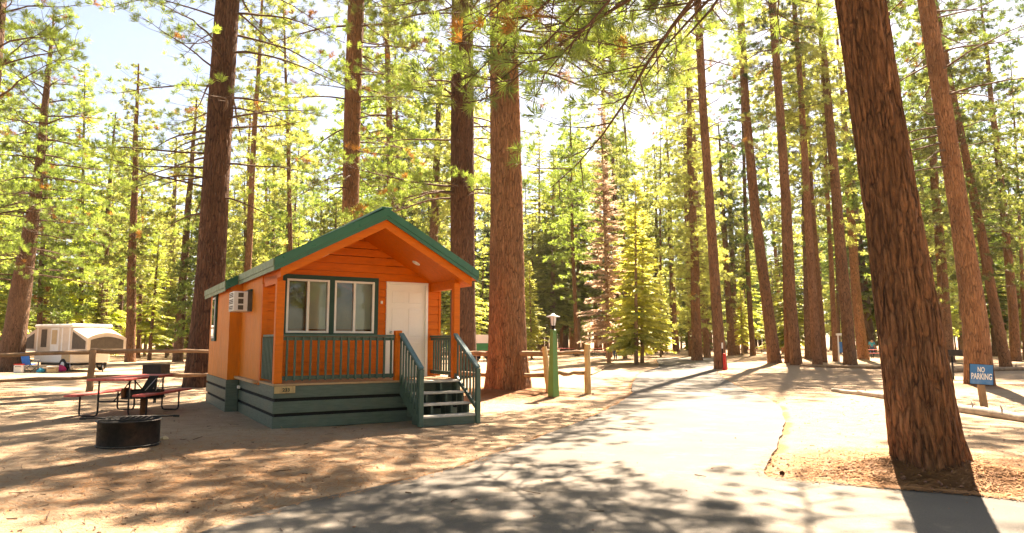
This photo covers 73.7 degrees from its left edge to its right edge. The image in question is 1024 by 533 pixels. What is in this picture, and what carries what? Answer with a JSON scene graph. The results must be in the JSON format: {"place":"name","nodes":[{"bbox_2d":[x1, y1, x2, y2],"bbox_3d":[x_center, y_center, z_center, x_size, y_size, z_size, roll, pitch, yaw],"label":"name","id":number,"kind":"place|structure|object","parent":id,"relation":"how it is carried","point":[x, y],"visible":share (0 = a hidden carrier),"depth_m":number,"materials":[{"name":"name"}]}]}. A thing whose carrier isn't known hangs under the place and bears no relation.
{"place":"outdoors","nodes":[
{"label":"outdoors","id":0,"kind":"place"},
{"bbox_2d":[0,342,1023,532],"bbox_3d":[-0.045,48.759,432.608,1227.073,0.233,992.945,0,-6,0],"label":"ground","id":1,"kind":"structure","parent":0,"point":[809,388],"depth_m":10.82,"materials":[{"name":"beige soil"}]},
{"bbox_2d":[0,18,36,289],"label":"pine tree","id":2,"kind":"object","parent":1,"relation":"on","point":[10,77],"visible":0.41,"depth_m":47.05,"materials":[{"name":"green plant"}]},
{"bbox_2d":[0,112,55,331],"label":"fir tree","id":3,"kind":"object","parent":1,"relation":"on","point":[29,324],"visible":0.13,"depth_m":63.48,"materials":[{"name":"green plant"}]},
{"bbox_2d":[0,103,95,330],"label":"fir tree","id":4,"kind":"object","parent":1,"relation":"on","point":[41,286],"visible":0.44,"depth_m":54.29,"materials":[{"name":"green plant"}]},
{"bbox_2d":[0,0,100,96],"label":"pine tree","id":5,"kind":"object","parent":1,"relation":"on","point":[54,35],"visible":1,"depth_m":18.20,"materials":[{"name":"green plant"}]},
{"bbox_2d":[0,7,130,371],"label":"pine tree","id":6,"kind":"object","parent":1,"relation":"on","point":[14,335],"visible":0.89,"depth_m":34.47,"materials":[{"name":"green plant"}]},
{"bbox_2d":[26,324,125,371],"bbox_3d":[-22.657,4.176,35.214,5.852,2.360,2.100,-3,-7,28],"label":"folding camper","id":7,"kind":"object","parent":1,"relation":"on","point":[59,337],"visible":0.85,"depth_m":34.16,"materials":[{"name":"white paint"}]},
{"bbox_2d":[35,63,126,327],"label":"fir tree","id":8,"kind":"object","parent":1,"relation":"on","point":[80,318],"visible":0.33,"depth_m":70.67,"materials":[{"name":"green plant"}]},
{"bbox_2d":[86,265,118,355],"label":"fir tree","id":9,"kind":"object","parent":1,"relation":"on","point":[102,317],"visible":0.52,"depth_m":54.08,"materials":[{"name":"green plant"}]},
{"bbox_2d":[0,348,208,391],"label":"rail fence","id":10,"kind":"object","parent":1,"relation":"on","point":[91,352],"visible":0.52,"depth_m":18.97,"materials":[{"name":"brown wood"}]},
{"bbox_2d":[67,111,142,323],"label":"pine tree","id":11,"kind":"object","parent":1,"relation":"on","point":[108,211],"visible":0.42,"depth_m":56.96,"materials":[{"name":"green plant"}]},
{"bbox_2d":[64,374,191,416],"bbox_3d":[-7.930,2.676,14.243,1.580,0.765,2.000,0,-6,-1],"label":"picnic table","id":12,"kind":"object","parent":1,"relation":"on","point":[134,377],"visible":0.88,"depth_m":13.78,"materials":[{"name":"red wood"}]},
{"bbox_2d":[79,415,179,449],"bbox_3d":[-5.511,2.368,9.818,0.960,0.432,0.926,-3,-7,25],"label":"fire ring","id":13,"kind":"object","parent":1,"relation":"on","point":[127,432],"visible":0.96,"depth_m":9.48,"materials":[{"name":"black metal"}]},
{"bbox_2d":[90,62,174,361],"bbox_3d":[-27.286,-4.038,49.429,5.484,22.232,6.088,-1,-6,-9],"label":"pine tree","id":14,"kind":"object","parent":1,"relation":"on","point":[132,251],"visible":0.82,"depth_m":48.92,"materials":[{"name":"green plant"}]},
{"bbox_2d":[109,128,168,357],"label":"pine tree","id":15,"kind":"object","parent":1,"relation":"on","point":[138,341],"visible":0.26,"depth_m":61.99,"materials":[{"name":"green plant"}]},
{"bbox_2d":[120,376,165,414],"bbox_3d":[-7.511,2.686,13.905,0.730,0.890,0.465,1,-6,-12],"label":"campfire grill","id":16,"kind":"object","parent":1,"relation":"on","point":[148,386],"visible":0.79,"depth_m":13.87,"materials":[{"name":"metal"}]},
{"bbox_2d":[124,217,174,359],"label":"fir tree","id":17,"kind":"object","parent":1,"relation":"on","point":[150,331],"visible":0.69,"depth_m":54.11,"materials":[{"name":"green plant"}]},
{"bbox_2d":[145,265,186,357],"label":"fir tree","id":18,"kind":"object","parent":1,"relation":"on","point":[163,333],"visible":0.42,"depth_m":61.41,"materials":[{"name":"green plant"}]},
{"bbox_2d":[145,136,196,344],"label":"pine tree","id":19,"kind":"object","parent":1,"relation":"on","point":[168,191],"visible":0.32,"depth_m":94.04,"materials":[{"name":"green plant"}]},
{"bbox_2d":[144,97,205,361],"bbox_3d":[-24.424,-2.847,50.804,5.468,20.124,4.887,3,-7,-29],"label":"pine tree","id":20,"kind":"object","parent":1,"relation":"on","point":[188,200],"visible":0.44,"depth_m":50.38,"materials":[{"name":"green plant"}]},
{"bbox_2d":[158,190,236,341],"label":"pine tree","id":21,"kind":"object","parent":1,"relation":"on","point":[188,285],"visible":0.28,"depth_m":48.40,"materials":[{"name":"green plant"}]},
{"bbox_2d":[74,0,379,387],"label":"pine tree","id":22,"kind":"object","parent":1,"relation":"on","point":[213,218],"visible":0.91,"depth_m":22.59,"materials":[{"name":"green plant"}]},
{"bbox_2d":[228,78,270,270],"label":"pine tree","id":23,"kind":"object","parent":1,"relation":"on","point":[239,168],"visible":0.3,"depth_m":76.59,"materials":[{"name":"green plant"}]},
{"bbox_2d":[225,174,280,278],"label":"fir tree","id":24,"kind":"object","parent":1,"relation":"on","point":[236,251],"visible":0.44,"depth_m":69.73,"materials":[{"name":"green plant"}]},
{"bbox_2d":[229,0,295,271],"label":"pine tree","id":25,"kind":"object","parent":1,"relation":"on","point":[254,138],"visible":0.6,"depth_m":53.09,"materials":[{"name":"green plant"}]},
{"bbox_2d":[240,141,295,264],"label":"pine tree","id":26,"kind":"object","parent":1,"relation":"on","point":[273,240],"visible":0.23,"depth_m":82.19,"materials":[{"name":"green plant"}]},
{"bbox_2d":[247,0,321,250],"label":"pine tree","id":27,"kind":"object","parent":1,"relation":"on","point":[288,175],"visible":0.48,"depth_m":56.04,"materials":[{"name":"green plant"}]},
{"bbox_2d":[254,103,322,260],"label":"pine tree","id":28,"kind":"object","parent":1,"relation":"on","point":[266,184],"visible":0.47,"depth_m":70.41,"materials":[{"name":"green plant"}]},
{"bbox_2d":[314,197,341,283],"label":"pine tree","id":29,"kind":"object","parent":1,"relation":"on","point":[333,226],"visible":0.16,"depth_m":50.43,"materials":[{"name":"green plant"}]},
{"bbox_2d":[204,206,480,428],"bbox_3d":[-4.089,1.183,15.235,4.250,4.062,7.852,4,-7,-31],"label":"cabin","id":30,"kind":"object","parent":1,"relation":"on","point":[299,337],"visible":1,"depth_m":13.39,"materials":[{"name":"orange wood"}]},
{"bbox_2d":[285,278,329,332],"bbox_3d":[-4.020,0.778,13.415,0.828,1.050,0.132,4,-7,-31],"label":"window","id":31,"kind":"structure","parent":30,"relation":"in","point":[316,302],"depth_m":13.44,"materials":[{"name":"clear glass"}]},
{"bbox_2d":[334,280,374,332],"bbox_3d":[-3.221,0.830,13.887,0.828,1.050,0.132,4,-7,-31],"label":"window","id":32,"kind":"structure","parent":30,"relation":"in","point":[362,309],"depth_m":13.92,"materials":[{"name":"white paint"}]},
{"bbox_2d":[385,281,427,376],"bbox_3d":[-2.215,1.322,14.390,0.940,1.979,0.130,4,-7,-31],"label":"door","id":33,"kind":"structure","parent":30,"relation":"in","point":[406,305],"depth_m":14.45,"materials":[{"name":"wood"}]},
{"bbox_2d":[245,0,449,288],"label":"pine tree","id":34,"kind":"object","parent":1,"relation":"on","point":[350,185],"visible":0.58,"depth_m":32.25,"materials":[{"name":"green plant"}]},
{"bbox_2d":[309,48,385,240],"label":"pine tree","id":35,"kind":"object","parent":1,"relation":"on","point":[336,170],"visible":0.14,"depth_m":68.80,"materials":[{"name":"green plant"}]},
{"bbox_2d":[315,0,440,234],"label":"pine tree","id":36,"kind":"object","parent":1,"relation":"on","point":[413,134],"visible":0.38,"depth_m":45.46,"materials":[{"name":"green plant"}]},
{"bbox_2d":[369,0,428,222],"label":"pine tree","id":37,"kind":"object","parent":1,"relation":"on","point":[376,121],"visible":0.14,"depth_m":60.23,"materials":[{"name":"green plant"}]},
{"bbox_2d":[359,113,438,231],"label":"pine tree","id":38,"kind":"object","parent":1,"relation":"on","point":[380,188],"visible":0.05,"depth_m":65.89,"materials":[{"name":"green plant"}]},
{"bbox_2d":[395,43,450,249],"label":"pine tree","id":39,"kind":"object","parent":1,"relation":"on","point":[433,226],"visible":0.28,"depth_m":52.45,"materials":[{"name":"green plant"}]},
{"bbox_2d":[407,177,450,332],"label":"pine tree","id":40,"kind":"object","parent":1,"relation":"on","point":[443,239],"visible":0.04,"depth_m":62.64,"materials":[{"name":"green plant"}]},
{"bbox_2d":[308,0,587,377],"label":"pine tree","id":41,"kind":"object","parent":1,"relation":"on","point":[462,227],"visible":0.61,"depth_m":28.28,"materials":[{"name":"green plant"}]},
{"bbox_2d":[423,52,489,249],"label":"pine tree","id":42,"kind":"object","parent":1,"relation":"on","point":[476,198],"visible":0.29,"depth_m":48.92,"materials":[{"name":"green plant"}]},
{"bbox_2d":[441,237,488,350],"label":"fir tree","id":43,"kind":"object","parent":1,"relation":"on","point":[447,324],"visible":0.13,"depth_m":60.82,"materials":[{"name":"green plant"}]},
{"bbox_2d":[474,64,489,255],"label":"pine tree","id":44,"kind":"object","parent":1,"relation":"on","point":[485,249],"visible":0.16,"depth_m":75.93,"materials":[{"name":"green plant"}]},
{"bbox_2d":[475,234,489,334],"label":"fir tree","id":45,"kind":"object","parent":1,"relation":"on","point":[482,291],"visible":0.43,"depth_m":81.01,"materials":[{"name":"green plant"}]},
{"bbox_2d":[0,382,1023,532],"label":"needle litter","id":46,"kind":"object","parent":1,"relation":"on","point":[1008,462],"visible":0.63,"depth_m":7.54,"materials":[{"name":"brown plant"}]},
{"bbox_2d":[1,395,1023,530],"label":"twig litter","id":47,"kind":"object","parent":1,"relation":"on","point":[364,466],"visible":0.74,"depth_m":7.99,"materials":[{"name":"brown plant"}]},
{"bbox_2d":[442,344,590,393],"bbox_3d":[-0.808,3.041,19.837,6.182,1.591,0.745,-2,-7,17],"label":"rail fence","id":48,"kind":"object","parent":1,"relation":"on","point":[543,352],"visible":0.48,"depth_m":19.19,"materials":[{"name":"brown wood"}]},
{"bbox_2d":[344,0,694,389],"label":"pine tree","id":49,"kind":"object","parent":1,"relation":"on","point":[507,367],"visible":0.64,"depth_m":19.90,"materials":[{"name":"green plant"}]},
{"bbox_2d":[30,175,1023,349],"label":"wood","id":50,"kind":"object","parent":1,"relation":"on","point":[547,327],"visible":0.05,"depth_m":122.60,"materials":[{"name":"green plant"}]},
{"bbox_2d":[524,261,549,359],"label":"fir tree","id":51,"kind":"object","parent":1,"relation":"on","point":[533,337],"visible":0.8,"depth_m":55.89,"materials":[{"name":"green plant"}]},
{"bbox_2d":[523,212,560,350],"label":"pine tree","id":52,"kind":"object","parent":1,"relation":"on","point":[527,256],"visible":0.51,"depth_m":81.16,"materials":[{"name":"green plant"}]},
{"bbox_2d":[523,129,571,349],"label":"tree","id":53,"kind":"object","parent":1,"relation":"on","point":[535,200],"visible":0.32,"depth_m":94.14,"materials":[{"name":"green plant"}]},
{"bbox_2d":[546,313,559,396],"bbox_3d":[1.100,2.400,18.169,0.380,2.300,0.380,5,-8,-38],"label":"lamp post","id":54,"kind":"object","parent":1,"relation":"on","point":[553,384],"visible":0.97,"depth_m":18.10,"materials":[{"name":"green metal"}]},
{"bbox_2d":[525,149,588,331],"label":"fir tree","id":55,"kind":"object","parent":1,"relation":"on","point":[555,267],"visible":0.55,"depth_m":81.07,"materials":[{"name":"green plant"}]},
{"bbox_2d":[533,132,602,350],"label":"pine tree","id":56,"kind":"object","parent":1,"relation":"on","point":[565,332],"visible":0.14,"depth_m":92.60,"materials":[{"name":"green plant"}]},
{"bbox_2d":[539,98,603,355],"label":"pine tree","id":57,"kind":"object","parent":1,"relation":"on","point":[574,221],"visible":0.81,"depth_m":69.59,"materials":[{"name":"green plant"}]},
{"bbox_2d":[547,128,604,349],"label":"fir tree","id":58,"kind":"object","parent":1,"relation":"on","point":[582,287],"visible":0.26,"depth_m":88.60,"materials":[{"name":"green plant"}]},
{"bbox_2d":[574,59,630,357],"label":"pine tree","id":59,"kind":"object","parent":1,"relation":"on","point":[619,181],"visible":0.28,"depth_m":65.19,"materials":[{"name":"green plant"}]},
{"bbox_2d":[577,106,639,362],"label":"fir tree","id":60,"kind":"object","parent":1,"relation":"on","point":[606,323],"visible":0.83,"depth_m":49.01,"materials":[{"name":"green plant"}]},
{"bbox_2d":[585,116,647,352],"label":"pine tree","id":61,"kind":"object","parent":1,"relation":"on","point":[614,198],"visible":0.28,"depth_m":83.46,"materials":[{"name":"green plant"}]},
{"bbox_2d":[579,134,658,314],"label":"pine tree","id":62,"kind":"object","parent":1,"relation":"on","point":[623,175],"visible":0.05,"depth_m":97.66,"materials":[{"name":"green plant"}]},
{"bbox_2d":[598,189,645,358],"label":"fir tree","id":63,"kind":"object","parent":1,"relation":"on","point":[623,237],"visible":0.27,"depth_m":59.53,"materials":[{"name":"green plant"}]},
{"bbox_2d":[605,176,676,364],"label":"fir tree","id":64,"kind":"object","parent":1,"relation":"on","point":[627,345],"visible":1,"depth_m":44.27,"materials":[{"name":"green plant"}]},
{"bbox_2d":[616,208,671,362],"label":"fir tree","id":65,"kind":"object","parent":1,"relation":"on","point":[643,350],"visible":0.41,"depth_m":47.45,"materials":[{"name":"green plant"}]},
{"bbox_2d":[618,145,685,351],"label":"pine tree","id":66,"kind":"object","parent":1,"relation":"on","point":[650,205],"visible":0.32,"depth_m":93.02,"materials":[{"name":"green plant"}]},
{"bbox_2d":[641,127,677,354],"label":"pine tree","id":67,"kind":"object","parent":1,"relation":"on","point":[660,225],"visible":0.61,"depth_m":78.10,"materials":[{"name":"green plant"}]},
{"bbox_2d":[648,270,676,356],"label":"fir tree","id":68,"kind":"object","parent":1,"relation":"on","point":[662,334],"visible":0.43,"depth_m":66.22,"materials":[{"name":"green plant"}]},
{"bbox_2d":[652,120,683,352],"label":"pine tree","id":69,"kind":"object","parent":1,"relation":"on","point":[675,348],"visible":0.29,"depth_m":88.58,"materials":[{"name":"green plant"}]},
{"bbox_2d":[389,0,972,471],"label":"pine tree","id":70,"kind":"object","parent":1,"relation":"on","point":[923,420],"visible":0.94,"depth_m":8.08,"materials":[{"name":"green plant"}]},
{"bbox_2d":[661,57,720,355],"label":"pine tree","id":71,"kind":"object","parent":1,"relation":"on","point":[666,144],"visible":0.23,"depth_m":70.10,"materials":[{"name":"green plant"}]},
{"bbox_2d":[650,34,733,360],"bbox_3d":[14.101,-5.612,53.960,6.525,26.454,7.244,-5,-5,40],"label":"pine tree","id":72,"kind":"object","parent":1,"relation":"on","point":[693,230],"visible":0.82,"depth_m":53.46,"materials":[{"name":"green plant"}]},
{"bbox_2d":[667,36,723,357],"bbox_3d":[17.449,-6.985,63.898,4.897,31.378,5.521,-7,-8,43],"label":"pine tree","id":73,"kind":"object","parent":1,"relation":"on","point":[706,344],"visible":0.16,"depth_m":63.70,"materials":[{"name":"green plant"}]},
{"bbox_2d":[665,207,729,333],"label":"pine tree","id":74,"kind":"object","parent":1,"relation":"on","point":[686,313],"visible":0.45,"depth_m":57.18,"materials":[{"name":"green plant"}]},
{"bbox_2d":[637,0,770,368],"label":"pine tree","id":75,"kind":"object","parent":1,"relation":"on","point":[716,311],"visible":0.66,"depth_m":38.10,"materials":[{"name":"green plant"}]},
{"bbox_2d":[699,122,758,355],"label":"pine tree","id":76,"kind":"object","parent":1,"relation":"on","point":[727,285],"visible":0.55,"depth_m":73.09,"materials":[{"name":"green plant"}]},
{"bbox_2d":[715,143,756,354],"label":"pine tree","id":77,"kind":"object","parent":1,"relation":"on","point":[734,293],"visible":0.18,"depth_m":77.48,"materials":[{"name":"green plant"}]},
{"bbox_2d":[733,284,749,354],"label":"fir tree","id":78,"kind":"object","parent":1,"relation":"on","point":[743,335],"visible":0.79,"depth_m":74.86,"materials":[{"name":"green plant"}]},
{"bbox_2d":[722,213,763,352],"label":"fir tree","id":79,"kind":"object","parent":1,"relation":"on","point":[745,349],"visible":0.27,"depth_m":88.20,"materials":[{"name":"green plant"}]},
{"bbox_2d":[703,0,787,362],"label":"pine tree","id":80,"kind":"object","parent":1,"relation":"on","point":[772,345],"visible":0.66,"depth_m":44.80,"materials":[{"name":"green plant"}]},
{"bbox_2d":[711,57,781,355],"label":"pine tree","id":81,"kind":"object","parent":1,"relation":"on","point":[762,186],"visible":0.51,"depth_m":72.72,"materials":[{"name":"green plant"}]},
{"bbox_2d":[754,119,783,352],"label":"pine tree","id":82,"kind":"object","parent":1,"relation":"on","point":[773,232],"visible":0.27,"depth_m":86.80,"materials":[{"name":"green plant"}]},
{"bbox_2d":[727,0,827,364],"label":"pine tree","id":83,"kind":"object","parent":1,"relation":"on","point":[795,354],"visible":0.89,"depth_m":42.08,"materials":[{"name":"green plant"}]},
{"bbox_2d":[730,0,828,362],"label":"pine tree","id":84,"kind":"object","parent":1,"relation":"on","point":[795,234],"visible":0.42,"depth_m":45.74,"materials":[{"name":"green plant"}]},
{"bbox_2d":[761,204,803,349],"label":"fir tree","id":85,"kind":"object","parent":1,"relation":"on","point":[780,332],"visible":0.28,"depth_m":67.55,"materials":[{"name":"green plant"}]},
{"bbox_2d":[752,0,844,364],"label":"pine tree","id":86,"kind":"object","parent":1,"relation":"on","point":[813,305],"visible":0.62,"depth_m":44.03,"materials":[{"name":"green plant"}]},
{"bbox_2d":[760,2,846,361],"bbox_3d":[21.392,-7.899,50.314,6.237,30.222,5.110,-1,-6,3],"label":"pine tree","id":87,"kind":"object","parent":1,"relation":"on","point":[813,191],"visible":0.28,"depth_m":49.44,"materials":[{"name":"green plant"}]},
{"bbox_2d":[763,47,855,359],"bbox_3d":[25.176,-5.884,58.464,6.426,28.000,8.038,-1,-6,5],"label":"pine tree","id":88,"kind":"object","parent":1,"relation":"on","point":[807,345],"visible":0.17,"depth_m":57.75,"materials":[{"name":"green plant"}]},
{"bbox_2d":[787,0,855,360],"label":"pine tree","id":89,"kind":"object","parent":1,"relation":"on","point":[832,299],"visible":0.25,"depth_m":51.68,"materials":[{"name":"green plant"}]},
{"bbox_2d":[781,0,864,364],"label":"pine tree","id":90,"kind":"object","parent":1,"relation":"on","point":[846,315],"visible":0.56,"depth_m":44.24,"materials":[{"name":"green plant"}]},
{"bbox_2d":[816,170,868,341],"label":"pine tree","id":91,"kind":"object","parent":1,"relation":"on","point":[825,251],"visible":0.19,"depth_m":85.16,"materials":[{"name":"green plant"}]},
{"bbox_2d":[818,18,869,358],"bbox_3d":[28.903,-7.094,58.366,5.343,30.366,4.739,-2,-6,8],"label":"pine tree","id":92,"kind":"object","parent":1,"relation":"on","point":[860,335],"visible":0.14,"depth_m":57.45,"materials":[{"name":"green plant"}]},
{"bbox_2d":[819,92,876,352],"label":"fir tree","id":93,"kind":"object","parent":1,"relation":"on","point":[868,307],"visible":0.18,"depth_m":84.42,"materials":[{"name":"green plant"}]},
{"bbox_2d":[819,0,939,279],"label":"pine tree","id":94,"kind":"object","parent":1,"relation":"on","point":[848,175],"visible":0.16,"depth_m":52.07,"materials":[{"name":"green plant"}]},
{"bbox_2d":[847,0,1023,385],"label":"pine tree","id":95,"kind":"object","parent":1,"relation":"on","point":[977,348],"visible":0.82,"depth_m":23.35,"materials":[{"name":"red plant"}]},
{"bbox_2d":[922,212,961,335],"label":"pine tree","id":96,"kind":"object","parent":1,"relation":"on","point":[956,316],"visible":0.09,"depth_m":57.10,"materials":[{"name":"green plant"}]},
{"bbox_2d":[902,25,993,361],"bbox_3d":[30.880,-5.805,50.151,7.113,25.976,6.407,-5,-7,34],"label":"pine tree","id":97,"kind":"object","parent":1,"relation":"on","point":[939,246],"visible":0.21,"depth_m":49.26,"materials":[{"name":"green plant"}]},
{"bbox_2d":[916,77,996,351],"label":"pine tree","id":98,"kind":"object","parent":1,"relation":"on","point":[956,294],"visible":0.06,"depth_m":70.16,"materials":[{"name":"green plant"}]},
{"bbox_2d":[891,0,1023,366],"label":"pine tree","id":99,"kind":"object","parent":1,"relation":"on","point":[984,252],"visible":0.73,"depth_m":39.19,"materials":[{"name":"green plant"}]},
{"bbox_2d":[969,363,993,407],"bbox_3d":[10.072,2.648,14.655,0.516,1.126,0.145,0,-6,0],"label":"parking sign","id":100,"kind":"object","parent":1,"relation":"on","point":[981,376],"visible":0.98,"depth_m":14.64,"materials":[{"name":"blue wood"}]},
{"bbox_2d":[944,0,1023,361],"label":"pine tree","id":101,"kind":"object","parent":1,"relation":"on","point":[1014,332],"visible":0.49,"depth_m":51.99,"materials":[{"name":"green plant"}]},
{"bbox_2d":[951,144,1020,355],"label":"fir tree","id":102,"kind":"object","parent":1,"relation":"on","point":[1004,317],"visible":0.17,"depth_m":69.26,"materials":[{"name":"green plant"}]},
{"bbox_2d":[957,400,1023,421],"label":"log","id":103,"kind":"object","parent":1,"relation":"on","point":[992,413],"visible":0.85,"depth_m":13.42,"materials":[{"name":"brown wood"}]},
{"bbox_2d":[981,56,1023,359],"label":"pine tree","id":104,"kind":"object","parent":1,"relation":"on","point":[1005,74],"visible":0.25,"depth_m":55.01,"materials":[{"name":"green plant"}]},
{"bbox_2d":[0,0,1023,341],"label":"sky","id":105,"kind":"structure","parent":0,"point":[115,37],"materials":[{"name":"white"}]},
{"bbox_2d":[198,357,1023,532],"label":"road","id":106,"kind":"structure","parent":0,"point":[703,401],"depth_m":6.75,"materials":[{"name":"grey asphalt"}]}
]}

